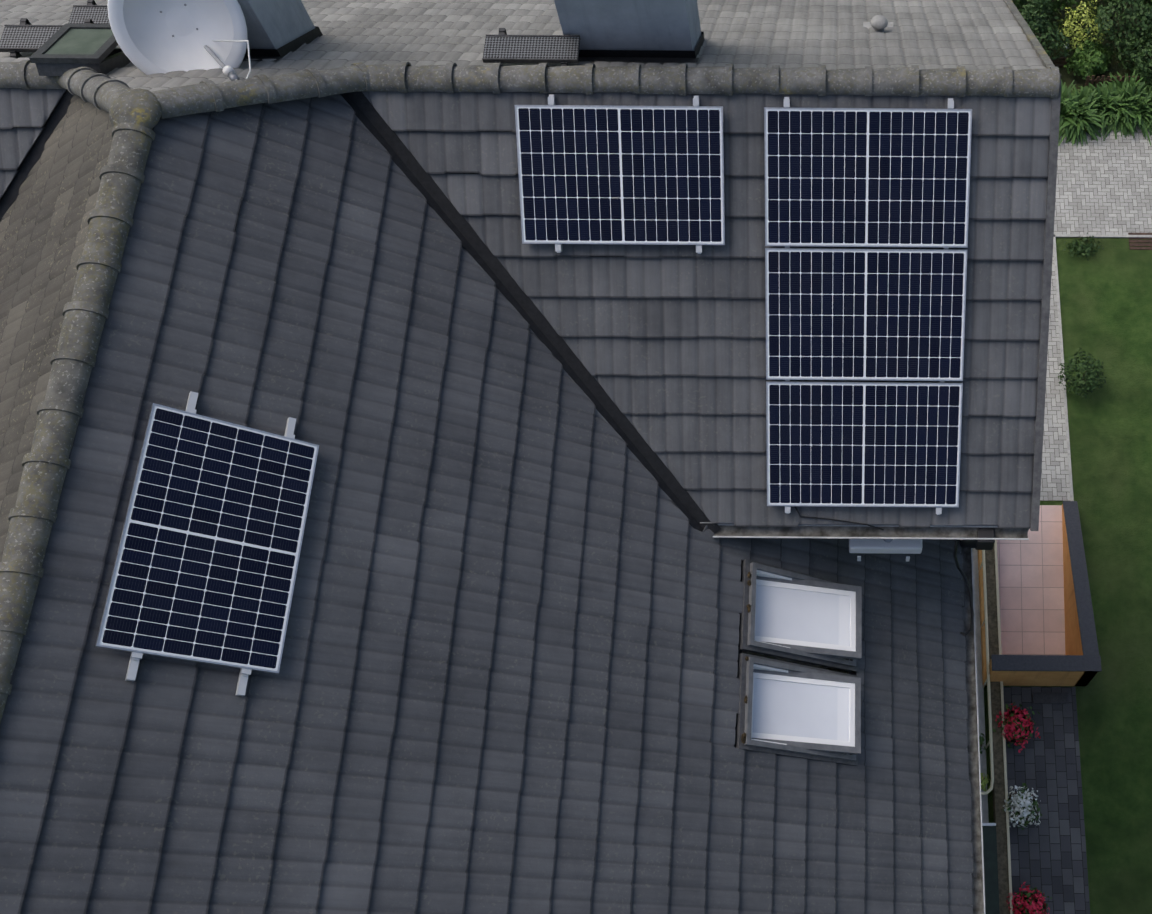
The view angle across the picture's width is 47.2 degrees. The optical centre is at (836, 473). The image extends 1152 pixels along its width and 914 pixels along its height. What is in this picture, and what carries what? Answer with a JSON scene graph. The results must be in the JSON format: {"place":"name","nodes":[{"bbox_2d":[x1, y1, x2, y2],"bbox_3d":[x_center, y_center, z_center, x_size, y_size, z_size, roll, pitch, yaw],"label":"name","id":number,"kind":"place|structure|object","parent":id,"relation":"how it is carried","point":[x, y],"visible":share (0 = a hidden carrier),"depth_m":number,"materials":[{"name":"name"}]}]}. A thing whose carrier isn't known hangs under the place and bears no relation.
{"place":"outdoors","nodes":[
{"label":"outdoors","id":0,"kind":"place"},
{"bbox_2d":[0,88,65,199],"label":"roof","id":1,"kind":"structure","parent":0,"point":[19,107],"depth_m":10.66,"materials":[{"name":"black tile"}]},
{"bbox_2d":[361,91,1050,527],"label":"roof","id":2,"kind":"structure","parent":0,"point":[667,343],"depth_m":11.04,"materials":[{"name":"black tile"}]},
{"bbox_2d":[795,506,883,529],"bbox_3d":[0.052,0.492,11.787,0.860,0.673,0.203,0,68,0],"label":"cable","id":3,"kind":"object","parent":2,"relation":"on","point":[837,520],"visible":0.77,"depth_m":11.54,"materials":[{"name":"black rubber"}]},
{"bbox_2d":[1003,687,1089,913],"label":"paved path","id":4,"kind":"structure","parent":0,"point":[1048,856],"depth_m":24.46,"materials":[{"name":"grey stone"}]},
{"bbox_2d":[992,702,1040,752],"bbox_3d":[3.543,4.922,24.735,0.917,0.637,0.933,42,73,15],"label":"flower bowl","id":5,"kind":"object","parent":4,"relation":"on","point":[1018,726],"visible":1,"depth_m":24.62,"materials":[{"name":"ceramic"}]},
{"bbox_2d":[1002,783,1041,829],"bbox_3d":[3.522,6.309,24.157,0.760,0.644,0.874,0,68,0],"label":"flower bowl","id":6,"kind":"object","parent":4,"relation":"on","point":[1023,808],"visible":0.98,"depth_m":24.04,"materials":[{"name":"ceramic"}]},
{"bbox_2d":[1006,882,1051,913],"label":"flower bowl","id":7,"kind":"object","parent":4,"relation":"on","point":[1028,901],"visible":0.98,"depth_m":23.39,"materials":[{"name":"ceramic"}]},
{"bbox_2d":[1033,692,1068,703],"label":"slab","id":8,"kind":"structure","parent":4,"relation":"on","point":[1049,698],"depth_m":25.23,"materials":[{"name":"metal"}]},
{"bbox_2d":[984,238,1151,913],"bbox_3d":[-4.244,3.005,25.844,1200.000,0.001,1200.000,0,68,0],"label":"ground","id":9,"kind":"structure","parent":0,"point":[1105,294],"depth_m":26.49,"materials":[{"name":"green plant"}]},
{"bbox_2d":[827,548,973,673],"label":"building walls","id":10,"kind":"structure","parent":9,"relation":"on","point":[838,670],"depth_m":13.33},
{"bbox_2d":[100,200,855,843],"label":"roof underside","id":11,"kind":"structure","parent":10,"relation":"on","point":[740,618],"depth_m":11.48,"materials":[{"name":"black"}]},
{"bbox_2d":[0,94,973,913],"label":"roof","id":12,"kind":"structure","parent":11,"relation":"on","point":[508,682],"depth_m":9.87,"materials":[{"name":"tile"}]},
{"bbox_2d":[0,60,1059,722],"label":"ridge tiles","id":13,"kind":"object","parent":12,"relation":"on","point":[134,120],"visible":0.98,"depth_m":9.70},
{"bbox_2d":[125,95,953,695],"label":"mounting brackets","id":14,"kind":"object","parent":12,"relation":"on","point":[137,657],"visible":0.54,"depth_m":9.03,"materials":[{"name":"silver metal"}]},
{"bbox_2d":[95,403,318,673],"bbox_3d":[-4.301,0.455,8.825,1.134,0.036,1.722,17,62,-35],"label":"solar panel","id":15,"kind":"object","parent":14,"relation":"on","point":[207,559],"visible":1,"depth_m":8.79,"materials":[{"name":"glass"}]},
{"bbox_2d":[515,105,724,244],"bbox_3d":[-1.804,-2.499,10.708,1.722,0.036,1.134,0,105,0],"label":"solar panel","id":16,"kind":"object","parent":14,"relation":"attached to","point":[599,174],"visible":1,"depth_m":10.69,"materials":[{"name":"glass"}]},
{"bbox_2d":[766,381,962,506],"bbox_3d":[0.245,-0.250,11.312,1.722,0.035,1.134,0,105,0],"label":"solar panel","id":17,"kind":"object","parent":14,"relation":"attached to","point":[864,444],"visible":1,"depth_m":11.29,"materials":[{"name":"glass"}]},
{"bbox_2d":[765,248,966,380],"bbox_3d":[0.254,-1.365,11.011,1.722,0.035,1.134,0,105,0],"label":"solar panel","id":18,"kind":"object","parent":14,"relation":"attached to","point":[867,314],"visible":1,"depth_m":10.99,"materials":[{"name":"glass"}]},
{"bbox_2d":[764,107,971,247],"bbox_3d":[0.262,-2.479,10.710,1.722,0.036,1.134,0,105,0],"label":"solar panel","id":19,"kind":"object","parent":14,"relation":"attached to","point":[867,177],"visible":1,"depth_m":10.69,"materials":[{"name":"glass"}]},
{"bbox_2d":[736,653,860,765],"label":"roof window","id":20,"kind":"structure","parent":12,"relation":"attached to","point":[789,709],"depth_m":11.62,"materials":[{"name":"white glass"}]},
{"bbox_2d":[739,559,861,672],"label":"roof window","id":21,"kind":"structure","parent":12,"relation":"attached to","point":[791,616],"depth_m":11.96,"materials":[{"name":"white glass"}]},
{"bbox_2d":[700,522,1028,530],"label":"fascia","id":22,"kind":"structure","parent":12,"relation":"attached to","point":[872,524],"depth_m":11.62,"materials":[{"name":"grey"}]},
{"bbox_2d":[713,524,1028,539],"bbox_3d":[0.315,0.547,11.640,2.877,0.067,0.130,0,68,0],"label":"gutter","id":23,"kind":"object","parent":22,"relation":"attached to","point":[868,532],"visible":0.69,"depth_m":11.65,"materials":[{"name":"metal"}]},
{"bbox_2d":[340,66,720,533],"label":"valley","id":24,"kind":"structure","parent":11,"relation":"on","point":[370,118],"depth_m":11.10,"materials":[{"name":"black metal"}]},
{"bbox_2d":[446,131,1032,257],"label":"roof tiles","id":25,"kind":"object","parent":10,"relation":"on","point":[682,257],"depth_m":10.82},
{"bbox_2d":[849,539,922,561],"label":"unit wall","id":26,"kind":"structure","parent":10,"relation":"attached to","point":[902,546],"depth_m":12.12,"materials":[{"name":"white paint"}]},
{"bbox_2d":[953,528,994,635],"bbox_3d":[1.251,3.088,18.199,0.357,14.102,1.193,0,68,0],"label":"downspout","id":27,"kind":"object","parent":10,"relation":"attached to","point":[984,544],"visible":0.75,"depth_m":11.91,"materials":[{"name":"black plastic"}]},
{"bbox_3d":[-8.515,4.524,9.330,6.565,5.241,15.500,0,68,0],"label":"roof underside","id":28,"kind":"object","parent":10,"relation":"attached to","visible":0},
{"bbox_2d":[0,90,72,220],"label":"valley","id":29,"kind":"structure","parent":28,"relation":"on","point":[29,162],"depth_m":10.78,"materials":[{"name":"black metal"}]},
{"bbox_2d":[0,94,112,561],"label":"roof","id":30,"kind":"structure","parent":28,"relation":"on","point":[44,225],"depth_m":9.65,"materials":[{"name":"tile"}]},
{"bbox_2d":[973,540,1012,913],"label":"strip","id":31,"kind":"object","parent":9,"relation":"on","point":[997,863],"visible":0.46,"depth_m":24.48,"materials":[{"name":"beige paint"}]},
{"bbox_2d":[979,733,987,753],"bbox_3d":[2.706,5.234,24.687,0.440,0.482,0.470,-38,73,-15],"label":"pot","id":32,"kind":"object","parent":31,"relation":"on","point":[981,740],"visible":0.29,"depth_m":24.54,"materials":[{"name":"ceramic"}]},
{"bbox_2d":[980,773,989,791],"bbox_3d":[2.774,5.914,24.390,0.466,0.510,0.411,20,69,8],"label":"pot","id":33,"kind":"object","parent":31,"relation":"on","point":[984,781],"visible":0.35,"depth_m":24.26,"materials":[{"name":"ceramic"}]},
{"bbox_2d":[978,501,1101,685],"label":"balcony","id":34,"kind":"structure","parent":9,"relation":"on","point":[1048,631],"depth_m":26.34,"materials":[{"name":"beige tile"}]},
{"bbox_2d":[1012,0,1069,29],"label":"shrub","id":35,"kind":"object","parent":9,"relation":"on","point":[1045,5],"visible":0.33,"depth_m":30.67,"materials":[{"name":"green plant"}]},
{"bbox_2d":[1013,0,1071,60],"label":"shrub","id":36,"kind":"object","parent":9,"relation":"on","point":[1042,26],"visible":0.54,"depth_m":30.32,"materials":[{"name":"green plant"}]},
{"bbox_2d":[1016,0,1093,19],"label":"shrub","id":37,"kind":"object","parent":9,"relation":"on","point":[1072,2],"visible":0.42,"depth_m":30.82,"materials":[{"name":"green plant"}]},
{"bbox_2d":[1040,250,1070,500],"bbox_3d":[3.184,-2.467,28.124,3.573,0.010,6.573,0,68,0],"label":"paving strip","id":38,"kind":"object","parent":9,"relation":"on","point":[1055,485],"visible":0.02,"depth_m":27.52,"materials":[{"name":"grey stone"}]},
{"bbox_2d":[1058,79,1091,143],"bbox_3d":[5.158,-8.656,30.558,2.265,1.247,2.176,0,68,0],"label":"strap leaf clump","id":39,"kind":"object","parent":9,"relation":"on","point":[1065,91],"visible":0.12,"depth_m":30.27,"materials":[{"name":"green plant"}]},
{"bbox_2d":[1049,57,1107,67],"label":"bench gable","id":40,"kind":"structure","parent":9,"relation":"on","point":[1060,60],"depth_m":30.96,"materials":[{"name":"brown wood"}]},
{"bbox_2d":[1058,348,1106,397],"bbox_3d":[5.334,-2.126,27.498,1.073,0.947,1.039,-37,72,-14],"label":"lawn shrub","id":41,"kind":"object","parent":9,"relation":"on","point":[1078,381],"visible":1,"depth_m":27.32,"materials":[{"name":"green plant"}]},
{"bbox_2d":[1062,232,1103,260],"bbox_3d":[5.631,-5.189,29.124,0.840,0.198,0.746,-38,73,-14],"label":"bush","id":42,"kind":"object","parent":9,"relation":"on","point":[1078,249],"visible":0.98,"depth_m":29.11,"materials":[{"name":"green plant"}]},
{"bbox_2d":[1058,84,1108,146],"bbox_3d":[5.793,-8.623,30.553,1.723,1.139,1.938,0,68,0],"label":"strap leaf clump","id":43,"kind":"object","parent":9,"relation":"on","point":[1087,118],"visible":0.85,"depth_m":30.25,"materials":[{"name":"green plant"}]},
{"bbox_2d":[1024,0,1151,91],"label":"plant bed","id":44,"kind":"object","parent":9,"relation":"on","point":[1112,66],"depth_m":31.45,"materials":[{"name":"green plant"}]},
{"bbox_2d":[1054,0,1109,50],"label":"light shrub","id":45,"kind":"object","parent":44,"relation":"on","point":[1079,15],"visible":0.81,"depth_m":30.60,"materials":[{"name":"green plant"}]},
{"bbox_2d":[1063,40,1114,79],"bbox_3d":[6.138,-9.997,30.779,1.051,0.912,1.190,29,70,11],"label":"shrub","id":46,"kind":"object","parent":9,"relation":"on","point":[1092,60],"visible":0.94,"depth_m":30.58,"materials":[{"name":"green plant"}]},
{"bbox_2d":[1053,234,1151,500],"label":"kerbs","id":47,"kind":"structure","parent":9,"relation":"on","point":[1060,330],"depth_m":28.56,"materials":[{"name":"grey concrete"}]},
{"bbox_2d":[1054,122,1151,234],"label":"yard paving","id":48,"kind":"object","parent":9,"relation":"on","point":[1103,187],"visible":0.29,"depth_m":29.90,"materials":[{"name":"grey"}]},
{"bbox_2d":[1069,65,1151,140],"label":"strap leaf clump","id":49,"kind":"object","parent":9,"relation":"on","point":[1106,93],"visible":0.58,"depth_m":30.37,"materials":[{"name":"green plant"}]},
{"bbox_2d":[1083,0,1151,60],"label":"shrub","id":50,"kind":"object","parent":9,"relation":"on","point":[1105,16],"visible":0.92,"depth_m":30.35,"materials":[{"name":"green plant"}]},
{"bbox_2d":[1085,75,1150,87],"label":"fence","id":51,"kind":"object","parent":9,"relation":"on","point":[1092,80],"visible":0.21,"depth_m":30.55,"materials":[{"name":"brown wood"}]},
{"bbox_2d":[1100,81,1151,145],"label":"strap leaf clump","id":52,"kind":"object","parent":9,"relation":"on","point":[1139,102],"visible":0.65,"depth_m":30.33,"materials":[{"name":"green plant"}]},
{"bbox_2d":[1114,26,1151,83],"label":"shrub","id":53,"kind":"object","parent":9,"relation":"on","point":[1139,60],"visible":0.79,"depth_m":30.34,"materials":[{"name":"green plant"}]},
{"bbox_2d":[1128,233,1151,249],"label":"yard bench","id":54,"kind":"object","parent":9,"relation":"on","point":[1140,242],"visible":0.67,"depth_m":29.31,"materials":[{"name":"brown wood"}]},
{"bbox_2d":[1134,0,1151,34],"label":"shrub","id":55,"kind":"object","parent":9,"relation":"on","point":[1143,13],"visible":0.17,"depth_m":30.67,"materials":[{"name":"green plant"}]},
{"bbox_2d":[1137,81,1151,127],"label":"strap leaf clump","id":56,"kind":"object","parent":9,"relation":"on","point":[1147,89],"visible":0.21,"depth_m":30.36,"materials":[{"name":"green plant"}]},
{"bbox_3d":[1.266,6.763,11.345,0.030,0.160,13.038,0,68,0],"label":"fascia","id":57,"kind":"object","parent":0,"visible":0},
{"bbox_2d":[961,547,985,913],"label":"gutter","id":58,"kind":"object","parent":57,"relation":"attached to","point":[978,885],"depth_m":12.99,"materials":[{"name":"metal"}]},
{"bbox_3d":[-6.684,-4.378,12.468,16.990,4.215,5.473,0,68,0],"label":"roof underside","id":59,"kind":"object","parent":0,"visible":0},
{"bbox_2d":[0,0,1045,91],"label":"roof","id":60,"kind":"structure","parent":59,"relation":"on","point":[939,34],"depth_m":12.05,"materials":[{"name":"tile"}]},
{"bbox_2d":[0,18,93,57],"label":"roof step","id":61,"kind":"object","parent":60,"relation":"on","point":[25,35],"visible":0.52,"depth_m":11.02,"materials":[{"name":"metal"}]},
{"bbox_2d":[29,23,130,75],"bbox_3d":[-6.271,-3.532,10.623,0.560,0.298,0.653,0,30,0],"label":"skylight","id":62,"kind":"object","parent":60,"relation":"on","point":[63,49],"visible":0.73,"depth_m":10.51,"materials":[{"name":"metal"}]},
{"bbox_2d":[68,0,109,23],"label":"roof step","id":63,"kind":"object","parent":60,"relation":"on","point":[93,11],"visible":0.19,"depth_m":11.85,"materials":[{"name":"metal"}]},
{"bbox_2d":[107,0,247,74],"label":"satellite dish","id":64,"kind":"object","parent":60,"relation":"on","point":[158,36],"visible":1,"depth_m":10.45,"materials":[{"name":"paint"}]},
{"bbox_2d":[204,40,250,80],"bbox_3d":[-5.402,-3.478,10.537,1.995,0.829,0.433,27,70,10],"label":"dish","id":65,"kind":"object","parent":64,"relation":"attached to","point":[229,72],"visible":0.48,"depth_m":10.09,"materials":[{"name":"metal"}]},
{"bbox_2d":[237,0,322,60],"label":"chimney","id":66,"kind":"object","parent":60,"relation":"on","point":[278,29],"visible":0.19,"depth_m":11.02,"materials":[{"name":"paint"}]},
{"bbox_2d":[482,28,580,65],"bbox_3d":[-2.582,-3.560,10.977,0.800,0.392,0.410,0,68,0],"label":"roof step","id":67,"kind":"object","parent":60,"relation":"on","point":[502,46],"visible":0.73,"depth_m":10.79,"materials":[{"name":"metal"}]},
{"bbox_2d":[554,0,704,62],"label":"chimney","id":68,"kind":"object","parent":60,"relation":"on","point":[639,30],"visible":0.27,"depth_m":10.84,"materials":[{"name":"paint"}]},
{"bbox_2d":[863,15,893,31],"bbox_3d":[0.412,-4.278,12.265,0.300,0.280,0.340,0,68,0],"label":"roof vent","id":69,"kind":"object","parent":60,"relation":"on","point":[878,23],"visible":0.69,"depth_m":12.16,"materials":[{"name":"plastic"}]},
{"bbox_2d":[1003,0,1061,530],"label":"verge trims","id":70,"kind":"object","parent":60,"relation":"attached to","point":[1042,55],"visible":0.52,"depth_m":11.11,"materials":[{"name":"metal"}]}
]}

